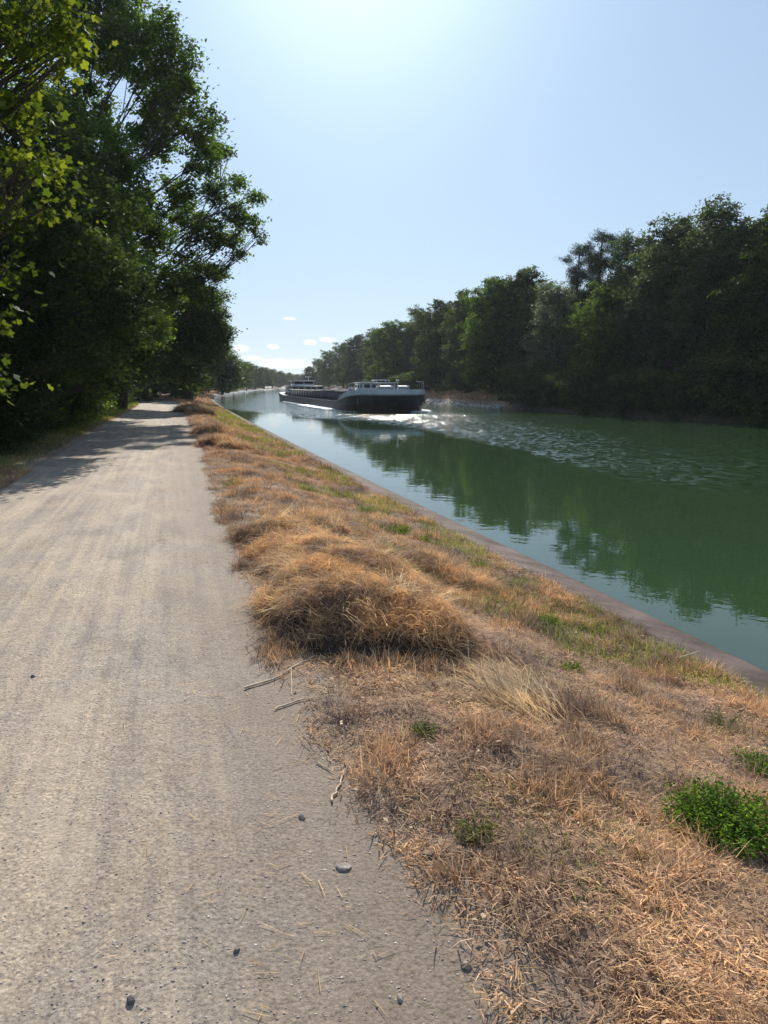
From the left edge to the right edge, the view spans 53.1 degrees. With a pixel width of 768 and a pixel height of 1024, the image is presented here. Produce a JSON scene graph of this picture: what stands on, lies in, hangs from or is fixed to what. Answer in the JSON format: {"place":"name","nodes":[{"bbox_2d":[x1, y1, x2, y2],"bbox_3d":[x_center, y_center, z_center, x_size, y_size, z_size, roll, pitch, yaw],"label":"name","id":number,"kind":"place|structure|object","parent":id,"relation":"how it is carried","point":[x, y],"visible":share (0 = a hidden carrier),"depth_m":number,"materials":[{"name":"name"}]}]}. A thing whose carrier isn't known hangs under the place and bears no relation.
{"place":"outdoors","nodes":[
{"label":"outdoors","id":0,"kind":"place"},
{"bbox_2d":[0,398,612,1023],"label":"path","id":1,"kind":"structure","parent":0,"point":[136,466],"depth_m":2.95,"materials":[{"name":"grey gravel"}]},
{"bbox_2d":[127,995,134,1004],"bbox_3d":[-0.663,1.280,2.014,0.023,0.024,0.023,0,9,0],"label":"stone","id":2,"kind":"object","parent":1,"relation":"on","point":[130,999],"visible":1,"depth_m":2.01,"materials":[{"name":"grey stone"}]},
{"bbox_2d":[244,656,314,692],"bbox_3d":[-0.466,0.895,4.225,0.259,0.017,0.594,6,11,33],"label":"stick","id":3,"kind":"object","parent":1,"relation":"on","point":[251,685],"visible":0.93,"depth_m":4.17,"materials":[{"name":"wood"}]},
{"bbox_2d":[275,695,322,709],"bbox_3d":[-0.433,0.956,3.880,0.277,0.011,0.032,-7,12,-35],"label":"stick","id":4,"kind":"object","parent":1,"relation":"on","point":[277,707],"visible":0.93,"depth_m":3.86,"materials":[{"name":"brown wood"}]},
{"bbox_2d":[331,770,344,801],"bbox_3d":[-0.181,1.087,3.079,0.022,0.016,0.251,2,10,10],"label":"stick","id":5,"kind":"object","parent":1,"relation":"on","point":[337,787],"visible":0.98,"depth_m":3.05,"materials":[{"name":"beige wood"}]},
{"bbox_2d":[336,863,351,871],"bbox_3d":[-0.134,1.184,2.561,0.055,0.017,0.040,0,9,0],"label":"stone","id":6,"kind":"object","parent":1,"relation":"on","point":[343,867],"visible":1,"depth_m":2.55,"materials":[{"name":"grey stone"}]},
{"bbox_2d":[0,386,767,1023],"bbox_3d":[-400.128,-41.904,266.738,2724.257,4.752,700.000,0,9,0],"label":"ground","id":7,"kind":"structure","parent":0,"point":[586,930],"depth_m":3.15,"materials":[{"name":"brown plant"}]},
{"bbox_2d":[0,179,40,359],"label":"oak tree","id":8,"kind":"object","parent":7,"relation":"on","point":[4,349],"visible":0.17,"depth_m":20.02,"materials":[{"name":"green plant"}]},
{"bbox_2d":[0,366,46,454],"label":"shrub","id":9,"kind":"object","parent":7,"relation":"on","point":[6,436],"visible":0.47,"depth_m":17.56,"materials":[{"name":"green plant"}]},
{"bbox_2d":[0,391,49,446],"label":"shrub","id":10,"kind":"object","parent":7,"relation":"on","point":[35,437],"visible":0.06,"depth_m":19.68,"materials":[{"name":"green plant"}]},
{"bbox_2d":[0,362,63,442],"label":"shrub","id":11,"kind":"object","parent":7,"relation":"on","point":[37,426],"visible":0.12,"depth_m":21.21,"materials":[{"name":"green plant"}]},
{"bbox_2d":[0,142,93,402],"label":"oak tree","id":12,"kind":"object","parent":7,"relation":"on","point":[91,312],"visible":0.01,"depth_m":24.36,"materials":[{"name":"green plant"}]},
{"bbox_2d":[1,331,103,434],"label":"shrub","id":13,"kind":"object","parent":7,"relation":"on","point":[74,404],"visible":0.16,"depth_m":24.93,"materials":[{"name":"green plant"}]},
{"bbox_2d":[0,0,118,404],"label":"maple tree","id":14,"kind":"object","parent":7,"relation":"on","point":[19,48],"visible":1,"depth_m":7.57,"materials":[{"name":"green plant"}]},
{"bbox_2d":[12,350,116,430],"bbox_3d":[-11.909,-4.161,26.914,4.709,4.016,4.564,0,9,-2],"label":"shrub","id":15,"kind":"object","parent":7,"relation":"on","point":[79,416],"visible":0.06,"depth_m":27.00,"materials":[{"name":"green plant"}]},
{"bbox_2d":[0,56,166,431],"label":"oak tree","id":16,"kind":"object","parent":7,"relation":"on","point":[83,367],"visible":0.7,"depth_m":17.64,"materials":[{"name":"green plant"}]},
{"bbox_2d":[72,388,108,423],"bbox_3d":[-13.063,-4.666,30.866,4.207,3.564,4.077,-6,11,-32],"label":"shrub","id":17,"kind":"object","parent":7,"relation":"on","point":[94,413],"visible":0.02,"depth_m":30.90,"materials":[{"name":"green plant"}]},
{"bbox_2d":[6,107,180,411],"bbox_3d":[-10.782,-8.000,26.275,5.714,10.451,8.100,-9,13,-42],"label":"oak tree","id":18,"kind":"object","parent":7,"relation":"on","point":[106,130],"visible":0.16,"depth_m":25.11,"materials":[{"name":"green plant"}]},
{"bbox_2d":[91,352,119,419],"bbox_3d":[-14.058,-5.581,34.883,4.355,4.322,4.493,1,9,6],"label":"shrub","id":19,"kind":"object","parent":7,"relation":"on","point":[108,406],"visible":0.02,"depth_m":35.48,"materials":[{"name":"green plant"}]},
{"bbox_2d":[0,0,234,272],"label":"oak tree","id":20,"kind":"object","parent":7,"relation":"on","point":[122,24],"visible":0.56,"depth_m":30.48,"materials":[{"name":"green plant"}]},
{"bbox_2d":[112,372,130,407],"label":"shrub","id":21,"kind":"object","parent":7,"relation":"on","point":[118,398],"visible":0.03,"depth_m":48.06,"materials":[{"name":"green plant"}]},
{"bbox_2d":[128,385,138,403],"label":"shrub","id":22,"kind":"object","parent":7,"relation":"on","point":[131,392],"visible":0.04,"depth_m":60.15,"materials":[{"name":"green plant"}]},
{"bbox_2d":[123,336,166,401],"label":"alder tree","id":23,"kind":"object","parent":7,"relation":"on","point":[145,390],"visible":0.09,"depth_m":72.67,"materials":[{"name":"green plant"}]},
{"bbox_2d":[136,381,171,400],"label":"oak tree","id":24,"kind":"object","parent":7,"relation":"on","point":[150,397],"visible":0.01,"depth_m":77.98,"materials":[{"name":"green plant"}]},
{"bbox_2d":[117,283,247,408],"bbox_3d":[-13.776,-11.070,49.600,8.341,9.182,6.717,9,13,43],"label":"oak tree","id":25,"kind":"object","parent":7,"relation":"on","point":[194,332],"visible":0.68,"depth_m":48.35,"materials":[{"name":"green plant"}]},
{"bbox_2d":[160,340,206,399],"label":"oak tree","id":26,"kind":"object","parent":7,"relation":"on","point":[174,387],"visible":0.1,"depth_m":81.65,"materials":[{"name":"green plant"}]},
{"bbox_2d":[98,135,271,416],"bbox_3d":[-10.125,-11.291,37.846,9.770,13.431,4.399,0,9,0],"label":"oak tree","id":27,"kind":"object","parent":7,"relation":"on","point":[189,281],"visible":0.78,"depth_m":37.12,"materials":[{"name":"green plant"}]},
{"bbox_2d":[165,400,220,417],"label":"hay clump","id":28,"kind":"object","parent":7,"relation":"on","point":[191,407],"visible":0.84,"depth_m":44.68,"materials":[{"name":"plant"}]},
{"bbox_2d":[184,421,242,434],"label":"hay clump","id":29,"kind":"object","parent":7,"relation":"on","point":[216,427],"visible":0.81,"depth_m":25.23,"materials":[{"name":"plant"}]},
{"bbox_2d":[179,318,249,400],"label":"oak tree","id":30,"kind":"object","parent":7,"relation":"on","point":[224,376],"visible":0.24,"depth_m":75.59,"materials":[{"name":"green plant"}]},
{"bbox_2d":[189,431,255,450],"bbox_3d":[-4.143,-1.776,20.061,2.121,0.750,2.414,0,9,0],"label":"hay clump","id":31,"kind":"object","parent":7,"relation":"on","point":[220,437],"visible":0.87,"depth_m":20.01,"materials":[{"name":"plant"}]},
{"bbox_2d":[210,349,248,394],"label":"oak tree","id":32,"kind":"object","parent":7,"relation":"on","point":[222,391],"visible":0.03,"depth_m":127.91,"materials":[{"name":"green plant"}]},
{"bbox_2d":[218,478,241,486],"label":"weed","id":33,"kind":"object","parent":7,"relation":"on","point":[225,483],"visible":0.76,"depth_m":12.09,"materials":[{"name":"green plant"}]},
{"bbox_2d":[235,360,256,391],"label":"oak tree","id":34,"kind":"object","parent":7,"relation":"on","point":[246,382],"visible":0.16,"depth_m":182.43,"materials":[{"name":"green plant"}]},
{"bbox_2d":[243,362,258,390],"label":"alder tree","id":35,"kind":"object","parent":7,"relation":"on","point":[253,378],"visible":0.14,"depth_m":211.77,"materials":[{"name":"green plant"}]},
{"bbox_2d":[0,387,513,489],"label":"bank grass","id":36,"kind":"structure","parent":7,"relation":"on","point":[443,394],"depth_m":24.97,"materials":[{"name":"green plant"}]},
{"bbox_2d":[249,365,266,389],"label":"oak tree","id":37,"kind":"object","parent":7,"relation":"on","point":[258,377],"visible":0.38,"depth_m":254.88,"materials":[{"name":"green plant"}]},
{"bbox_2d":[256,366,276,388],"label":"oak tree","id":38,"kind":"object","parent":7,"relation":"on","point":[268,377],"visible":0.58,"depth_m":294.85,"materials":[{"name":"green plant"}]},
{"bbox_2d":[267,369,281,387],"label":"alder tree","id":39,"kind":"object","parent":7,"relation":"on","point":[275,379],"visible":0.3,"depth_m":334.97,"materials":[{"name":"green plant"}]},
{"bbox_2d":[275,371,287,387],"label":"oak tree","id":40,"kind":"object","parent":7,"relation":"on","point":[283,380],"visible":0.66,"depth_m":373.29,"materials":[{"name":"green plant"}]},
{"bbox_2d":[284,372,296,385],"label":"oak tree","id":41,"kind":"object","parent":7,"relation":"on","point":[289,375],"visible":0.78,"depth_m":422.43,"materials":[{"name":"green plant"}]},
{"bbox_2d":[210,494,382,545],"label":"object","id":42,"kind":"object","parent":7,"relation":"on","point":[289,515],"visible":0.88,"depth_m":8.29,"materials":[{"name":"plant"}]},
{"bbox_2d":[301,366,317,384],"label":"oak tree","id":43,"kind":"object","parent":7,"relation":"on","point":[311,376],"visible":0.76,"depth_m":255.11,"materials":[{"name":"green plant"}]},
{"bbox_2d":[311,358,322,385],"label":"alder tree","id":44,"kind":"object","parent":7,"relation":"on","point":[315,361],"visible":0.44,"depth_m":293.77,"materials":[{"name":"green plant"}]},
{"bbox_2d":[315,349,340,387],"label":"oak tree","id":45,"kind":"object","parent":7,"relation":"on","point":[327,370],"visible":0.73,"depth_m":234.18,"materials":[{"name":"green plant"}]},
{"bbox_2d":[328,341,353,387],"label":"alder tree","id":46,"kind":"object","parent":7,"relation":"on","point":[339,353],"visible":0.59,"depth_m":208.61,"materials":[{"name":"green plant"}]},
{"bbox_2d":[340,333,368,387],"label":"oak tree","id":47,"kind":"object","parent":7,"relation":"on","point":[356,371],"visible":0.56,"depth_m":188.28,"materials":[{"name":"green plant"}]},
{"bbox_2d":[227,516,493,664],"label":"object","id":48,"kind":"object","parent":7,"relation":"on","point":[334,589],"visible":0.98,"depth_m":4.93,"materials":[{"name":"plant"}]},
{"bbox_2d":[353,502,378,512],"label":"weed","id":49,"kind":"object","parent":7,"relation":"on","point":[362,510],"visible":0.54,"depth_m":11.70,"materials":[{"name":"green plant"}]},
{"bbox_2d":[354,327,390,382],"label":"alder tree","id":50,"kind":"object","parent":7,"relation":"on","point":[367,364],"visible":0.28,"depth_m":154.71,"materials":[{"name":"green plant"}]},
{"bbox_2d":[364,370,391,382],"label":"shrub","id":51,"kind":"object","parent":7,"relation":"on","point":[375,377],"visible":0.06,"depth_m":121.20,"materials":[{"name":"green plant"}]},
{"bbox_2d":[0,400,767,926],"bbox_3d":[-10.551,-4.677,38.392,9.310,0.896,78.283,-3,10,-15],"label":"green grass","id":52,"kind":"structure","parent":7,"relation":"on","point":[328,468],"depth_m":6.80,"materials":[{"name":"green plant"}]},
{"bbox_2d":[374,369,401,382],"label":"shrub","id":53,"kind":"object","parent":7,"relation":"on","point":[383,377],"visible":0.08,"depth_m":114.80,"materials":[{"name":"green plant"}]},
{"bbox_2d":[364,319,414,378],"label":"oak tree","id":54,"kind":"object","parent":7,"relation":"on","point":[394,350],"visible":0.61,"depth_m":124.62,"materials":[{"name":"green plant"}]},
{"bbox_2d":[384,522,412,533],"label":"weed","id":55,"kind":"object","parent":7,"relation":"on","point":[405,527],"visible":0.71,"depth_m":10.18,"materials":[{"name":"green plant"}]},
{"bbox_2d":[389,373,428,389],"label":"shrub","id":56,"kind":"object","parent":7,"relation":"on","point":[402,379],"visible":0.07,"depth_m":106.27,"materials":[{"name":"green plant"}]},
{"bbox_2d":[400,304,425,381],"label":"birch tree","id":57,"kind":"object","parent":7,"relation":"on","point":[415,323],"visible":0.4,"depth_m":123.00,"materials":[{"name":"green plant"}]},
{"bbox_2d":[393,370,432,392],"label":"shrub","id":58,"kind":"object","parent":7,"relation":"on","point":[413,384],"visible":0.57,"depth_m":102.98,"materials":[{"name":"green plant"}]},
{"bbox_2d":[399,322,437,387],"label":"oak tree","id":59,"kind":"object","parent":7,"relation":"on","point":[413,340],"visible":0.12,"depth_m":122.61,"materials":[{"name":"green plant"}]},
{"bbox_2d":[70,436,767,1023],"bbox_3d":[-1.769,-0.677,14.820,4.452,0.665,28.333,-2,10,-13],"label":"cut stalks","id":60,"kind":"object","parent":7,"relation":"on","point":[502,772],"visible":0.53,"depth_m":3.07,"materials":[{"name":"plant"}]},
{"bbox_2d":[405,716,439,738],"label":"weed","id":61,"kind":"object","parent":7,"relation":"on","point":[423,726],"visible":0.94,"depth_m":3.48,"materials":[{"name":"green plant"}]},
{"bbox_2d":[411,532,433,541],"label":"weed","id":62,"kind":"object","parent":7,"relation":"on","point":[426,536],"visible":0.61,"depth_m":9.71,"materials":[{"name":"green plant"}]},
{"bbox_2d":[408,298,468,389],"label":"oak tree","id":63,"kind":"object","parent":7,"relation":"on","point":[432,343],"visible":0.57,"depth_m":105.22,"materials":[{"name":"green plant"}]},
{"bbox_2d":[434,384,455,393],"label":"shrub","id":64,"kind":"object","parent":7,"relation":"on","point":[442,389],"visible":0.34,"depth_m":97.72,"materials":[{"name":"green plant"}]},
{"bbox_2d":[391,536,513,596],"bbox_3d":[0.613,0.545,7.515,1.470,0.695,1.449,0,9,0],"label":"dry grass clump","id":65,"kind":"object","parent":7,"relation":"on","point":[442,565],"visible":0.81,"depth_m":7.38,"materials":[{"name":"plant"}]},
{"bbox_2d":[436,293,483,389],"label":"alder tree","id":66,"kind":"object","parent":7,"relation":"on","point":[452,339],"visible":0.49,"depth_m":91.43,"materials":[{"name":"green plant"}]},
{"bbox_2d":[423,398,503,407],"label":"riprap","id":67,"kind":"object","parent":7,"relation":"on","point":[441,401],"visible":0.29,"depth_m":82.47,"materials":[{"name":"grey stone"}]},
{"bbox_2d":[460,383,477,393],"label":"shrub","id":68,"kind":"object","parent":7,"relation":"on","point":[469,388],"visible":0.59,"depth_m":86.85,"materials":[{"name":"green plant"}]},
{"bbox_2d":[451,811,502,849],"bbox_3d":[0.330,1.122,2.719,0.204,0.083,0.159,6,11,31],"label":"weed","id":69,"kind":"object","parent":7,"relation":"on","point":[480,828],"visible":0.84,"depth_m":2.71,"materials":[{"name":"green plant"}]},
{"bbox_2d":[467,557,489,567],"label":"weed","id":70,"kind":"object","parent":7,"relation":"on","point":[476,564],"visible":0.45,"depth_m":8.59,"materials":[{"name":"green plant"}]},
{"bbox_2d":[210,388,767,697],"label":"canal edge","id":71,"kind":"object","parent":7,"relation":"on","point":[752,674],"visible":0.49,"depth_m":7.78,"materials":[{"name":"grey concrete"}]},
{"bbox_2d":[449,276,530,393],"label":"oak tree","id":72,"kind":"object","parent":7,"relation":"on","point":[478,355],"visible":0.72,"depth_m":78.64,"materials":[{"name":"green plant"}]},
{"bbox_2d":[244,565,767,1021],"bbox_3d":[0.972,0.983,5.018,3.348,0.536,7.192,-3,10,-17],"label":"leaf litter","id":73,"kind":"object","parent":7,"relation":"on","point":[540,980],"visible":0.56,"depth_m":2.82,"materials":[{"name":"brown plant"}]},
{"bbox_2d":[429,635,596,748],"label":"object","id":74,"kind":"object","parent":7,"relation":"on","point":[517,692],"visible":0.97,"depth_m":3.97,"materials":[{"name":"beige plant"}]},
{"bbox_2d":[482,264,565,393],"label":"oak tree","id":75,"kind":"object","parent":7,"relation":"on","point":[521,289],"visible":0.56,"depth_m":76.88,"materials":[{"name":"green plant"}]},
{"bbox_2d":[491,356,562,409],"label":"shrub","id":76,"kind":"object","parent":7,"relation":"on","point":[513,390],"visible":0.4,"depth_m":67.80,"materials":[{"name":"green plant"}]},
{"bbox_2d":[509,364,572,410],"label":"shrub","id":77,"kind":"object","parent":7,"relation":"on","point":[540,385],"visible":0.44,"depth_m":65.53,"materials":[{"name":"green plant"}]},
{"bbox_2d":[537,613,559,627],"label":"weed","id":78,"kind":"object","parent":7,"relation":"on","point":[554,620],"visible":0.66,"depth_m":6.26,"materials":[{"name":"green plant"}]},
{"bbox_2d":[514,280,591,392],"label":"willow tree","id":79,"kind":"object","parent":7,"relation":"on","point":[552,297],"visible":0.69,"depth_m":67.70,"materials":[{"name":"green plant"}]},
{"bbox_2d":[536,370,582,409],"bbox_3d":[14.791,-9.759,63.596,5.361,4.510,5.556,4,10,24],"label":"shrub","id":80,"kind":"object","parent":7,"relation":"on","point":[555,399],"visible":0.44,"depth_m":62.70,"materials":[{"name":"green plant"}]},
{"bbox_2d":[560,658,586,673],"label":"weed","id":81,"kind":"object","parent":7,"relation":"on","point":[573,665],"visible":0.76,"depth_m":4.98,"materials":[{"name":"green plant"}]},
{"bbox_2d":[545,243,603,353],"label":"pine tree","id":82,"kind":"object","parent":7,"relation":"on","point":[579,277],"visible":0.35,"depth_m":69.19,"materials":[{"name":"green plant"}]},
{"bbox_2d":[561,279,608,373],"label":"oak tree","id":83,"kind":"object","parent":7,"relation":"on","point":[576,351],"visible":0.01,"depth_m":69.46,"materials":[{"name":"green plant"}]},
{"bbox_2d":[558,228,632,371],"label":"pine tree","id":84,"kind":"object","parent":7,"relation":"on","point":[598,260],"visible":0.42,"depth_m":65.53,"materials":[{"name":"green plant"}]},
{"bbox_2d":[579,617,617,633],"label":"weed","id":85,"kind":"object","parent":7,"relation":"on","point":[596,630],"visible":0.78,"depth_m":6.33,"materials":[{"name":"green plant"}]},
{"bbox_2d":[563,280,652,396],"bbox_3d":[17.703,-13.281,60.343,7.494,9.284,7.165,-3,10,-18],"label":"oak tree","id":86,"kind":"object","parent":7,"relation":"on","point":[603,341],"visible":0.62,"depth_m":59.15,"materials":[{"name":"green plant"}]},
{"bbox_2d":[583,261,636,369],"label":"alder tree","id":87,"kind":"object","parent":7,"relation":"on","point":[617,282],"visible":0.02,"depth_m":67.50,"materials":[{"name":"green plant"}]},
{"bbox_2d":[602,226,661,370],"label":"birch tree","id":88,"kind":"object","parent":7,"relation":"on","point":[625,242],"visible":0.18,"depth_m":61.53,"materials":[{"name":"green plant"}]},
{"bbox_2d":[614,258,703,371],"bbox_3d":[22.172,-15.336,62.876,8.240,12.113,8.946,-1,9,-7],"label":"oak tree","id":89,"kind":"object","parent":7,"relation":"on","point":[632,271],"visible":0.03,"depth_m":61.72,"materials":[{"name":"green plant"}]},
{"bbox_2d":[611,212,713,387],"bbox_3d":[20.955,-14.774,56.339,8.351,13.772,8.137,2,10,15],"label":"alder tree","id":90,"kind":"object","parent":7,"relation":"on","point":[669,246],"visible":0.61,"depth_m":55.41,"materials":[{"name":"green plant"}]},
{"bbox_2d":[651,225,740,380],"bbox_3d":[24.664,-14.496,55.697,10.680,12.611,10.211,0,9,3],"label":"oak tree","id":91,"kind":"object","parent":7,"relation":"on","point":[670,282],"visible":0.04,"depth_m":55.38,"materials":[{"name":"green plant"}]},
{"bbox_2d":[654,191,751,382],"bbox_3d":[21.907,-14.183,51.966,6.424,13.976,5.873,6,11,33],"label":"birch tree","id":92,"kind":"object","parent":7,"relation":"on","point":[687,293],"visible":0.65,"depth_m":51.28,"materials":[{"name":"green plant"}]},
{"bbox_2d":[650,772,767,859],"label":"weed","id":93,"kind":"object","parent":7,"relation":"on","point":[712,803],"visible":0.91,"depth_m":2.93,"materials":[{"name":"green plant"}]},
{"bbox_2d":[673,344,767,420],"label":"shrub","id":94,"kind":"object","parent":7,"relation":"on","point":[711,362],"visible":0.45,"depth_m":46.09,"materials":[{"name":"green plant"}]},
{"bbox_2d":[696,705,748,733],"bbox_3d":[1.981,1.219,4.490,0.317,0.118,0.350,0,9,0],"label":"weed","id":95,"kind":"object","parent":7,"relation":"on","point":[720,720],"visible":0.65,"depth_m":4.52,"materials":[{"name":"green plant"}]},
{"bbox_2d":[694,205,767,378],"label":"oak tree","id":96,"kind":"object","parent":7,"relation":"on","point":[759,256],"visible":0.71,"depth_m":46.28,"materials":[{"name":"green plant"}]},
{"bbox_2d":[699,343,767,424],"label":"shrub","id":97,"kind":"object","parent":7,"relation":"on","point":[740,387],"visible":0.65,"depth_m":43.72,"materials":[{"name":"green plant"}]},
{"bbox_2d":[700,209,767,358],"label":"alder tree","id":98,"kind":"object","parent":7,"relation":"on","point":[732,235],"visible":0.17,"depth_m":49.73,"materials":[{"name":"green plant"}]},
{"bbox_2d":[709,224,765,376],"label":"alder tree","id":99,"kind":"object","parent":7,"relation":"on","point":[727,280],"depth_m":51.39,"materials":[{"name":"green plant"}]},
{"bbox_2d":[724,742,767,780],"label":"weed","id":100,"kind":"object","parent":7,"relation":"on","point":[759,758],"visible":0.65,"depth_m":3.86,"materials":[{"name":"green plant"}]},
{"bbox_2d":[0,0,767,386],"label":"sky","id":101,"kind":"structure","parent":0,"point":[406,153],"materials":[{"name":"blue"}]},
{"bbox_2d":[460,961,471,969],"bbox_3d":[0.227,1.255,2.128,0.032,0.020,0.021,4,10,21],"label":"stone","id":102,"kind":"object","parent":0,"point":[467,966],"visible":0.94,"depth_m":2.12,"materials":[{"name":"grey stone"}]},
{"bbox_2d":[214,388,767,671],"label":"water","id":103,"kind":"structure","parent":0,"point":[665,520],"depth_m":16.68,"materials":[{"name":"green liquid"}]},
{"bbox_2d":[278,380,425,412],"bbox_3d":[-5.719,-13.391,86.906,6.700,4.235,55.870,-2,10,-14],"label":"cargo barge","id":104,"kind":"object","parent":103,"relation":"on","point":[373,397],"visible":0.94,"depth_m":63.03,"materials":[{"name":"paint"}]},
{"bbox_2d":[283,401,431,411],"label":"bow wave foam","id":105,"kind":"object","parent":103,"relation":"on","point":[325,408],"visible":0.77,"depth_m":71.76,"materials":[{"name":"white"}]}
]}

